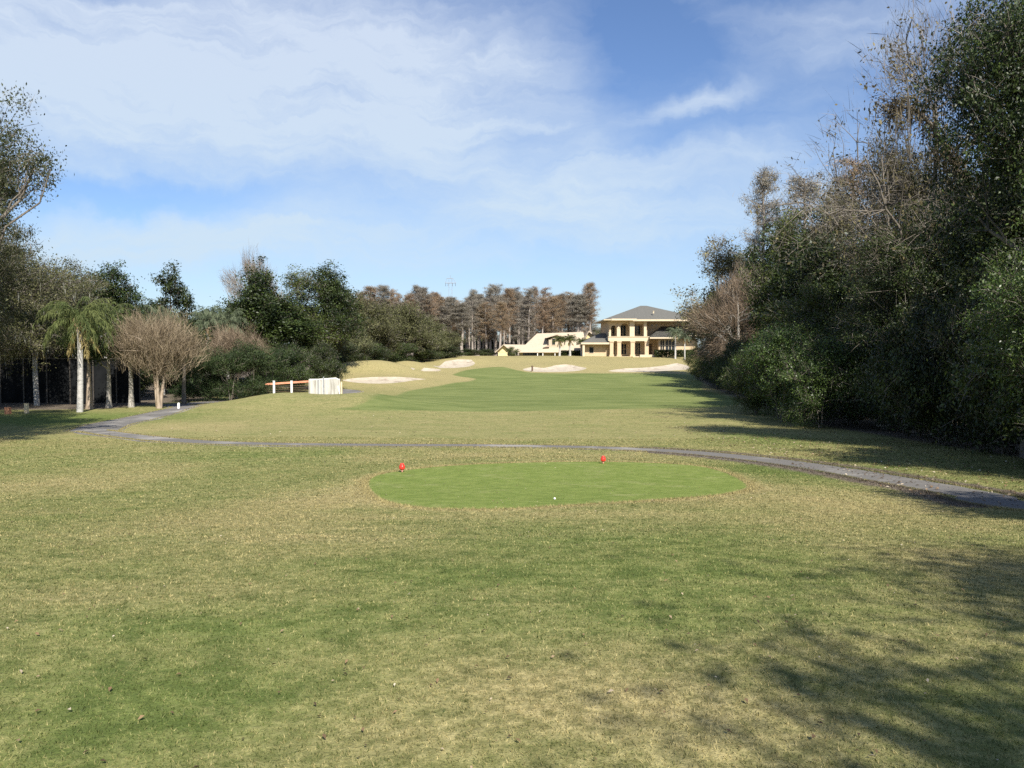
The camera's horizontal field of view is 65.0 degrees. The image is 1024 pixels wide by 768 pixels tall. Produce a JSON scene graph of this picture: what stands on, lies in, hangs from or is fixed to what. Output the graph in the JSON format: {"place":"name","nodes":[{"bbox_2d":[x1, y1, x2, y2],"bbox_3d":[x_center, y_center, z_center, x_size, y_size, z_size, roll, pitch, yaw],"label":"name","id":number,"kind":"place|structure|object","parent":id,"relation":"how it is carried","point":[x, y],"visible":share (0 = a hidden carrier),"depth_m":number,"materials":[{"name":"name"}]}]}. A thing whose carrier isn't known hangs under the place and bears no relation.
{"place":"outdoors","nodes":[
{"label":"outdoors","id":0,"kind":"place"},
{"bbox_2d":[0,355,1023,767],"bbox_3d":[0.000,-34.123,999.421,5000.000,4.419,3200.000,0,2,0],"label":"ground","id":1,"kind":"structure","parent":0,"point":[316,417],"depth_m":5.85,"materials":[{"name":"green plant"}]},
{"bbox_2d":[0,153,45,354],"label":"live oak","id":2,"kind":"object","parent":1,"relation":"on","point":[9,267],"visible":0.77,"depth_m":42.63,"materials":[{"name":"green plant"}]},
{"bbox_2d":[0,82,60,217],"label":"live oak","id":3,"kind":"object","parent":1,"relation":"on","point":[11,132],"visible":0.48,"depth_m":34.80,"materials":[{"name":"green plant"}]},
{"bbox_2d":[0,117,74,336],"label":"live oak","id":4,"kind":"object","parent":1,"relation":"on","point":[26,164],"visible":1,"depth_m":31.74,"materials":[{"name":"green plant"}]},
{"bbox_2d":[1,308,73,405],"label":"palm tree","id":5,"kind":"object","parent":1,"relation":"on","point":[36,389],"visible":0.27,"depth_m":66.86,"materials":[{"name":"green plant"}]},
{"bbox_2d":[0,227,99,380],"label":"live oak","id":6,"kind":"object","parent":1,"relation":"on","point":[36,293],"visible":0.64,"depth_m":62.11,"materials":[{"name":"green plant"}]},
{"bbox_2d":[1,252,122,357],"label":"live oak","id":7,"kind":"object","parent":1,"relation":"on","point":[74,301],"visible":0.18,"depth_m":75.89,"materials":[{"name":"green plant"}]},
{"bbox_2d":[0,358,140,404],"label":"screen enclosure","id":8,"kind":"object","parent":1,"relation":"on","point":[58,384],"visible":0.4,"depth_m":69.03,"materials":[{"name":"black metal"}]},
{"bbox_2d":[32,296,119,411],"bbox_3d":[-31.352,-2.030,58.105,5.750,8.631,5.897,-1,3,-34],"label":"palm tree","id":9,"kind":"object","parent":1,"relation":"on","point":[78,321],"visible":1,"depth_m":57.85,"materials":[{"name":"green plant"}]},
{"bbox_2d":[53,320,117,408],"bbox_3d":[-32.781,-1.611,61.896,4.227,7.620,3.984,-2,3,-43],"label":"tree","id":10,"kind":"object","parent":1,"relation":"on","point":[95,357],"visible":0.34,"depth_m":61.84,"materials":[{"name":"green plant"}]},
{"bbox_2d":[75,302,125,407],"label":"tree","id":11,"kind":"object","parent":1,"relation":"on","point":[108,397],"visible":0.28,"depth_m":63.91,"materials":[{"name":"green plant"}]},
{"bbox_2d":[69,259,148,357],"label":"evergreen tree","id":12,"kind":"object","parent":1,"relation":"on","point":[116,292],"visible":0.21,"depth_m":83.45,"materials":[{"name":"green plant"}]},
{"bbox_2d":[106,305,144,406],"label":"tree","id":13,"kind":"object","parent":1,"relation":"on","point":[131,403],"visible":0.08,"depth_m":64.88,"materials":[{"name":"green plant"}]},
{"bbox_2d":[103,292,159,389],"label":"evergreen tree","id":14,"kind":"object","parent":1,"relation":"on","point":[143,377],"visible":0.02,"depth_m":75.85,"materials":[{"name":"green plant"}]},
{"bbox_2d":[98,298,216,408],"bbox_3d":[-27.830,-2.392,63.456,8.808,9.411,8.246,-2,3,-44],"label":"crape myrtle","id":15,"kind":"object","parent":1,"relation":"on","point":[165,346],"visible":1,"depth_m":62.63,"materials":[{"name":"brown plant"}]},
{"bbox_2d":[140,305,183,394],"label":"palm tree","id":16,"kind":"object","parent":1,"relation":"on","point":[159,309],"visible":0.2,"depth_m":87.23,"materials":[{"name":"plant"}]},
{"bbox_2d":[144,260,199,326],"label":"magnolia tree","id":17,"kind":"object","parent":1,"relation":"on","point":[185,299],"visible":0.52,"depth_m":99.25,"materials":[{"name":"green plant"}]},
{"bbox_2d":[166,359,206,401],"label":"juniper shrub","id":18,"kind":"object","parent":1,"relation":"on","point":[189,392],"visible":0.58,"depth_m":74.56,"materials":[{"name":"green plant"}]},
{"bbox_2d":[172,312,213,403],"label":"shade tree","id":19,"kind":"object","parent":1,"relation":"on","point":[183,399],"visible":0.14,"depth_m":69.92,"materials":[{"name":"green plant"}]},
{"bbox_2d":[186,343,230,400],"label":"juniper shrub","id":20,"kind":"object","parent":1,"relation":"on","point":[204,389],"visible":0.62,"depth_m":75.20,"materials":[{"name":"green plant"}]},
{"bbox_2d":[190,306,227,340],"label":"palm tree","id":21,"kind":"object","parent":1,"relation":"on","point":[205,319],"visible":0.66,"depth_m":91.48,"materials":[{"name":"green plant"}]},
{"bbox_2d":[210,305,247,378],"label":"palm tree","id":22,"kind":"object","parent":1,"relation":"on","point":[230,321],"visible":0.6,"depth_m":93.15,"materials":[{"name":"green plant"}]},
{"bbox_2d":[204,347,254,400],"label":"juniper shrub","id":23,"kind":"object","parent":1,"relation":"on","point":[236,365],"visible":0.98,"depth_m":75.09,"materials":[{"name":"green plant"}]},
{"bbox_2d":[197,320,270,397],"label":"crape myrtle","id":24,"kind":"object","parent":1,"relation":"on","point":[224,338],"visible":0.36,"depth_m":79.31,"materials":[{"name":"brown plant"}]},
{"bbox_2d":[209,256,292,384],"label":"evergreen tree","id":25,"kind":"object","parent":1,"relation":"on","point":[262,300],"visible":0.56,"depth_m":97.64,"materials":[{"name":"green plant"}]},
{"bbox_2d":[219,239,287,374],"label":"bare tree","id":26,"kind":"object","parent":1,"relation":"on","point":[234,287],"visible":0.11,"depth_m":101.69,"materials":[{"name":"plant"}]},
{"bbox_2d":[228,338,280,396],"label":"juniper shrub","id":27,"kind":"object","parent":1,"relation":"on","point":[258,356],"visible":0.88,"depth_m":76.45,"materials":[{"name":"green plant"}]},
{"bbox_2d":[246,344,293,393],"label":"juniper shrub","id":28,"kind":"object","parent":1,"relation":"on","point":[279,356],"visible":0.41,"depth_m":85.99,"materials":[{"name":"green plant"}]},
{"bbox_2d":[236,286,333,377],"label":"evergreen tree","id":29,"kind":"object","parent":1,"relation":"on","point":[301,329],"visible":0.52,"depth_m":101.15,"materials":[{"name":"green plant"}]},
{"bbox_2d":[261,340,321,391],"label":"leafy shrub","id":30,"kind":"object","parent":1,"relation":"on","point":[298,371],"visible":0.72,"depth_m":90.97,"materials":[{"name":"green plant"}]},
{"bbox_2d":[277,263,345,367],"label":"broadleaf tree","id":31,"kind":"object","parent":1,"relation":"on","point":[291,284],"visible":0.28,"depth_m":111.27,"materials":[{"name":"green plant"}]},
{"bbox_2d":[297,340,351,388],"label":"leafy shrub","id":32,"kind":"object","parent":1,"relation":"on","point":[335,369],"visible":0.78,"depth_m":97.11,"materials":[{"name":"green plant"}]},
{"bbox_2d":[309,377,339,393],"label":"curved wall","id":33,"kind":"structure","parent":1,"relation":"on","point":[325,386],"depth_m":76.91,"materials":[{"name":"white paint"}]},
{"bbox_2d":[300,259,373,362],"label":"evergreen tree","id":34,"kind":"object","parent":1,"relation":"on","point":[336,298],"visible":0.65,"depth_m":114.27,"materials":[{"name":"green plant"}]},
{"bbox_2d":[321,289,381,338],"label":"live oak","id":35,"kind":"object","parent":1,"relation":"on","point":[363,300],"visible":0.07,"depth_m":147.43,"materials":[{"name":"green plant"}]},
{"bbox_2d":[334,341,371,362],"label":"leafy shrub","id":36,"kind":"object","parent":1,"relation":"on","point":[354,351],"visible":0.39,"depth_m":128.81,"materials":[{"name":"green plant"}]},
{"bbox_2d":[344,326,378,360],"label":"live oak","id":37,"kind":"object","parent":1,"relation":"on","point":[361,344],"visible":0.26,"depth_m":136.38,"materials":[{"name":"green plant"}]},
{"bbox_2d":[359,339,397,362],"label":"leafy shrub","id":38,"kind":"object","parent":1,"relation":"on","point":[378,353],"visible":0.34,"depth_m":140.85,"materials":[{"name":"green plant"}]},
{"bbox_2d":[353,298,410,359],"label":"live oak","id":39,"kind":"object","parent":1,"relation":"on","point":[381,329],"visible":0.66,"depth_m":148.16,"materials":[{"name":"green plant"}]},
{"bbox_2d":[343,377,422,383],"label":"sand bunker","id":40,"kind":"object","parent":1,"relation":"on","point":[376,380],"visible":0.82,"depth_m":111.90},
{"bbox_2d":[377,341,418,361],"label":"leafy shrub","id":41,"kind":"object","parent":1,"relation":"on","point":[404,357],"visible":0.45,"depth_m":158.74,"materials":[{"name":"green plant"}]},
{"bbox_2d":[386,300,443,356],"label":"live oak","id":42,"kind":"object","parent":1,"relation":"on","point":[407,319],"visible":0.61,"depth_m":163.36,"materials":[{"name":"green plant"}]},
{"bbox_2d":[414,287,434,317],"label":"cypress tree","id":43,"kind":"object","parent":1,"relation":"on","point":[422,293],"visible":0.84,"depth_m":210.98,"materials":[{"name":"brown plant"}]},
{"bbox_2d":[410,345,442,361],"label":"leafy shrub","id":44,"kind":"object","parent":1,"relation":"on","point":[433,355],"visible":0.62,"depth_m":166.40,"materials":[{"name":"green plant"}]},
{"bbox_2d":[414,315,453,359],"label":"live oak","id":45,"kind":"object","parent":1,"relation":"on","point":[435,327],"visible":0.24,"depth_m":173.11,"materials":[{"name":"green plant"}]},
{"bbox_2d":[435,359,474,367],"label":"sand bunker","id":46,"kind":"object","parent":1,"relation":"on","point":[458,363],"visible":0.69,"depth_m":162.39},
{"bbox_2d":[441,329,468,351],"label":"live oak","id":47,"kind":"object","parent":1,"relation":"on","point":[450,336],"visible":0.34,"depth_m":180.39,"materials":[{"name":"green plant"}]},
{"bbox_2d":[449,302,477,355],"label":"cypress tree","id":48,"kind":"object","parent":1,"relation":"on","point":[463,307],"visible":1,"depth_m":212.10,"materials":[{"name":"brown plant"}]},
{"bbox_2d":[464,288,482,349],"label":"cypress tree","id":49,"kind":"object","parent":1,"relation":"on","point":[472,334],"visible":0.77,"depth_m":219.55,"materials":[{"name":"brown plant"}]},
{"bbox_2d":[472,301,498,352],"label":"cypress tree","id":50,"kind":"object","parent":1,"relation":"on","point":[485,312],"visible":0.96,"depth_m":218.92,"materials":[{"name":"orange plant"}]},
{"bbox_2d":[475,287,506,349],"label":"cypress tree","id":51,"kind":"object","parent":1,"relation":"on","point":[493,299],"visible":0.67,"depth_m":221.37,"materials":[{"name":"brown plant"}]},
{"bbox_2d":[482,283,512,355],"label":"cypress tree","id":52,"kind":"object","parent":1,"relation":"on","point":[501,296],"visible":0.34,"depth_m":226.48,"materials":[{"name":"brown plant"}]},
{"bbox_2d":[489,301,512,355],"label":"cypress tree","id":53,"kind":"object","parent":1,"relation":"on","point":[500,313],"visible":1,"depth_m":212.29,"materials":[{"name":"orange plant"}]},
{"bbox_2d":[499,288,520,355],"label":"cypress tree","id":54,"kind":"object","parent":1,"relation":"on","point":[508,293],"visible":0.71,"depth_m":229.39,"materials":[{"name":"orange plant"}]},
{"bbox_2d":[1,403,1023,767],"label":"fallen leaves","id":55,"kind":"object","parent":1,"relation":"on","point":[653,523],"visible":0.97,"depth_m":18.89,"materials":[{"name":"brown plant"}]},
{"bbox_2d":[512,286,545,342],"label":"cypress tree","id":56,"kind":"object","parent":1,"relation":"on","point":[525,306],"visible":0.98,"depth_m":212.19,"materials":[{"name":"brown plant"}]},
{"bbox_2d":[339,367,742,411],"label":"fairway","id":57,"kind":"structure","parent":1,"relation":"on","point":[488,389],"depth_m":89.36,"materials":[{"name":"green plant"}]},
{"bbox_2d":[533,297,554,332],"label":"cypress tree","id":58,"kind":"object","parent":1,"relation":"on","point":[544,304],"visible":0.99,"depth_m":211.32,"materials":[{"name":"orange plant"}]},
{"bbox_2d":[495,331,594,355],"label":"house","id":59,"kind":"structure","parent":1,"relation":"on","point":[539,344],"depth_m":203.19,"materials":[{"name":"tile"}]},
{"bbox_2d":[539,295,567,332],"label":"cypress tree","id":60,"kind":"object","parent":1,"relation":"on","point":[551,320],"visible":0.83,"depth_m":214.32,"materials":[{"name":"orange plant"}]},
{"bbox_2d":[523,364,585,371],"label":"sand bunker","id":61,"kind":"object","parent":1,"relation":"on","point":[562,368],"visible":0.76,"depth_m":151.59},
{"bbox_2d":[369,462,746,508],"bbox_3d":[1.111,2.209,18.895,8.999,0.779,11.577,0,2,0],"label":"tee green","id":62,"kind":"object","parent":1,"relation":"on","point":[445,486],"visible":0.95,"depth_m":18.24,"materials":[{"name":"green plant"}]},
{"bbox_2d":[563,294,592,331],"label":"cypress tree","id":63,"kind":"object","parent":1,"relation":"on","point":[578,298],"visible":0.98,"depth_m":212.86,"materials":[{"name":"brown plant"}]},
{"bbox_2d":[581,281,601,331],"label":"cypress tree","id":64,"kind":"object","parent":1,"relation":"on","point":[590,290],"visible":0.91,"depth_m":214.79,"materials":[{"name":"orange plant"}]},
{"bbox_2d":[576,306,696,356],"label":"clubhouse","id":65,"kind":"structure","parent":1,"relation":"on","point":[639,331],"depth_m":189.24,"materials":[{"name":"paint"}]},
{"bbox_2d":[610,363,689,371],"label":"sand bunker","id":66,"kind":"object","parent":1,"relation":"on","point":[675,366],"visible":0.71,"depth_m":153.08},
{"bbox_2d":[682,343,705,378],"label":"leafy shrub","id":67,"kind":"object","parent":1,"relation":"on","point":[689,362],"visible":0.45,"depth_m":121.51,"materials":[{"name":"green plant"}]},
{"bbox_2d":[669,229,746,355],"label":"broadleaf tree","id":68,"kind":"object","parent":1,"relation":"on","point":[722,269],"visible":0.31,"depth_m":122.59,"materials":[{"name":"green leaf"},{"name":"grey twig"},{"name":"pale bark"}]},
{"bbox_2d":[681,253,763,364],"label":"bare tree","id":69,"kind":"object","parent":1,"relation":"on","point":[735,310],"visible":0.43,"depth_m":98.22,"materials":[{"name":"brown plant"}]},
{"bbox_2d":[707,331,748,392],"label":"leafy shrub","id":70,"kind":"object","parent":1,"relation":"on","point":[734,341],"visible":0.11,"depth_m":91.54,"materials":[{"name":"green plant"}]},
{"bbox_2d":[711,342,745,393],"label":"leafy shrub","id":71,"kind":"object","parent":1,"relation":"on","point":[721,363],"visible":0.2,"depth_m":89.72,"materials":[{"name":"green plant"}]},
{"bbox_2d":[702,244,756,319],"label":"broadleaf tree","id":72,"kind":"object","parent":1,"relation":"on","point":[736,254],"visible":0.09,"depth_m":120.76,"materials":[{"name":"green plant"}]},
{"bbox_2d":[718,351,782,413],"bbox_3d":[17.304,-0.065,56.342,5.866,5.404,5.671,-2,3,-36],"label":"leafy shrub","id":73,"kind":"object","parent":1,"relation":"on","point":[751,401],"visible":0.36,"depth_m":55.84,"materials":[{"name":"green plant"}]},
{"bbox_2d":[730,161,786,337],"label":"cypress tree","id":74,"kind":"object","parent":1,"relation":"on","point":[763,183],"visible":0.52,"depth_m":110.81,"materials":[{"name":"green plant"}]},
{"bbox_2d":[737,203,806,338],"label":"evergreen tree","id":75,"kind":"object","parent":1,"relation":"on","point":[751,258],"visible":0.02,"depth_m":99.81,"materials":[{"name":"green plant"}]},
{"bbox_2d":[736,198,814,337],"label":"broadleaf tree","id":76,"kind":"object","parent":1,"relation":"on","point":[754,289],"visible":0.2,"depth_m":79.42,"materials":[{"name":"green plant"}]},
{"bbox_2d":[729,318,834,421],"bbox_3d":[16.560,-0.622,48.685,6.510,7.093,6.990,1,2,28],"label":"leafy shrub","id":77,"kind":"object","parent":1,"relation":"on","point":[777,337],"visible":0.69,"depth_m":48.33,"materials":[{"name":"green plant"}]},
{"bbox_2d":[760,167,826,253],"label":"cypress tree","id":78,"kind":"object","parent":1,"relation":"on","point":[803,189],"visible":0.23,"depth_m":103.09,"materials":[{"name":"green plant"}]},
{"bbox_2d":[739,228,855,350],"bbox_3d":[23.463,-4.675,60.235,11.496,13.747,11.392,-1,3,-35],"label":"broadleaf tree","id":79,"kind":"object","parent":1,"relation":"on","point":[768,314],"visible":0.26,"depth_m":59.65,"materials":[{"name":"green plant"}]},
{"bbox_2d":[753,210,851,309],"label":"evergreen tree","id":80,"kind":"object","parent":1,"relation":"on","point":[775,286],"visible":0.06,"depth_m":72.23,"materials":[{"name":"green plant"}]},
{"bbox_2d":[775,275,854,356],"bbox_3d":[20.169,-2.537,54.055,6.491,9.803,7.482,0,2,-10],"label":"broadleaf tree","id":81,"kind":"object","parent":1,"relation":"on","point":[820,301],"visible":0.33,"depth_m":53.40,"materials":[{"name":"green plant"}]},
{"bbox_2d":[769,327,866,428],"bbox_3d":[17.137,-0.088,44.250,5.977,6.088,5.568,0,2,3],"label":"leafy shrub","id":82,"kind":"object","parent":1,"relation":"on","point":[810,401],"visible":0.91,"depth_m":43.43,"materials":[{"name":"green plant"}]},
{"bbox_2d":[797,168,865,257],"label":"vine covered tree","id":83,"kind":"object","parent":1,"relation":"on","point":[828,228],"visible":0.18,"depth_m":71.26,"materials":[{"name":"green plant"}]},
{"bbox_2d":[798,317,876,425],"bbox_3d":[20.187,-0.654,47.114,6.741,7.258,5.936,-1,2,-23],"label":"leafy shrub","id":84,"kind":"object","parent":1,"relation":"on","point":[852,420],"visible":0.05,"depth_m":46.83,"materials":[{"name":"green plant"}]},
{"bbox_2d":[815,151,880,250],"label":"cypress tree","id":85,"kind":"object","parent":1,"relation":"on","point":[852,175],"visible":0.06,"depth_m":90.64,"materials":[{"name":"green plant"}]},
{"bbox_2d":[823,229,906,426],"bbox_3d":[20.601,-3.020,44.907,6.548,11.299,7.548,1,2,32],"label":"broadleaf tree","id":86,"kind":"object","parent":1,"relation":"on","point":[848,325],"visible":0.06,"depth_m":44.47,"materials":[{"name":"green plant"}]},
{"bbox_2d":[813,204,917,412],"bbox_3d":[24.797,-5.263,55.435,8.923,15.192,9.250,-2,3,-40],"label":"tree","id":87,"kind":"object","parent":1,"relation":"on","point":[831,284],"visible":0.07,"depth_m":55.58,"materials":[{"name":"green plant"}]},
{"bbox_2d":[817,305,925,431],"bbox_3d":[19.500,-0.640,42.196,5.936,7.356,6.741,-1,2,-21],"label":"leafy shrub","id":88,"kind":"object","parent":1,"relation":"on","point":[861,347],"visible":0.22,"depth_m":41.99,"materials":[{"name":"green plant"}]},
{"bbox_2d":[743,0,1023,430],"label":"bare tree","id":89,"kind":"object","parent":1,"relation":"on","point":[910,87],"visible":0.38,"depth_m":40.37,"materials":[{"name":"brown plant"}]},
{"bbox_2d":[827,117,946,425],"bbox_3d":[21.231,-6.300,45.631,7.095,18.122,6.602,-2,3,-37],"label":"vine covered tree","id":90,"kind":"object","parent":1,"relation":"on","point":[903,169],"visible":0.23,"depth_m":44.90,"materials":[{"name":"green plant"}]},
{"bbox_2d":[821,196,984,432],"bbox_3d":[20.111,-3.420,39.952,9.510,12.186,8.579,2,3,41],"label":"broadleaf tree","id":91,"kind":"object","parent":1,"relation":"on","point":[876,306],"visible":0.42,"depth_m":39.72,"materials":[{"name":"green plant"}]},
{"bbox_2d":[847,290,977,437],"bbox_3d":[18.810,-0.671,37.216,5.936,7.453,6.741,0,2,10],"label":"leafy shrub","id":92,"kind":"object","parent":1,"relation":"on","point":[894,331],"visible":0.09,"depth_m":36.84,"materials":[{"name":"green plant"}]},
{"bbox_2d":[849,275,989,447],"bbox_3d":[17.199,-0.695,32.574,6.741,7.551,5.936,1,2,28],"label":"leafy shrub","id":93,"kind":"object","parent":1,"relation":"on","point":[904,376],"visible":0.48,"depth_m":32.12,"materials":[{"name":"green plant"}]},
{"bbox_2d":[866,81,976,200],"bbox_3d":[21.336,-6.181,40.195,7.676,17.350,2.920,-1,2,-17],"label":"snag","id":94,"kind":"object","parent":1,"relation":"on","point":[896,108],"visible":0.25,"depth_m":39.73,"materials":[{"name":"green plant"}]},
{"bbox_2d":[872,169,1023,434],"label":"broadleaf tree","id":95,"kind":"object","parent":1,"relation":"on","point":[967,276],"visible":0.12,"depth_m":37.54,"materials":[{"name":"green plant"}]},
{"bbox_2d":[884,0,1023,457],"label":"evergreen tree","id":96,"kind":"object","parent":1,"relation":"on","point":[1007,70],"visible":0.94,"depth_m":26.32,"materials":[{"name":"green plant"}]},
{"bbox_2d":[885,133,1023,433],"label":"broadleaf tree","id":97,"kind":"object","parent":1,"relation":"on","point":[1009,212],"visible":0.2,"depth_m":35.89,"materials":[{"name":"green plant"}]},
{"bbox_2d":[897,263,1023,455],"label":"leafy shrub","id":98,"kind":"object","parent":1,"relation":"on","point":[944,334],"visible":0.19,"depth_m":28.24,"materials":[{"name":"green plant"}]},
{"bbox_2d":[926,246,1023,451],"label":"leafy shrub","id":99,"kind":"object","parent":1,"relation":"on","point":[973,383],"visible":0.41,"depth_m":23.44,"materials":[{"name":"green plant"}]},
{"bbox_2d":[953,166,1023,432],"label":"broadleaf tree","id":100,"kind":"object","parent":1,"relation":"on","point":[1010,346],"visible":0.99,"depth_m":20.91,"materials":[{"name":"green plant"}]},
{"bbox_2d":[987,379,1023,440],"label":"leafy shrub","id":101,"kind":"object","parent":1,"relation":"on","point":[1021,413],"visible":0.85,"depth_m":21.23,"materials":[{"name":"green plant"}]},
{"bbox_2d":[0,0,1023,354],"label":"sky","id":102,"kind":"structure","parent":0,"point":[565,145],"materials":[{"name":"blue"}]},
{"bbox_2d":[62,385,1023,508],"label":"cart path","id":103,"kind":"structure","parent":0,"point":[991,498],"depth_m":31.14,"materials":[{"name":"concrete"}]},
{"bbox_2d":[63,387,1023,512],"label":"edge grass","id":104,"kind":"structure","parent":0,"point":[930,492],"depth_m":23.38,"materials":[{"name":"green plant"}]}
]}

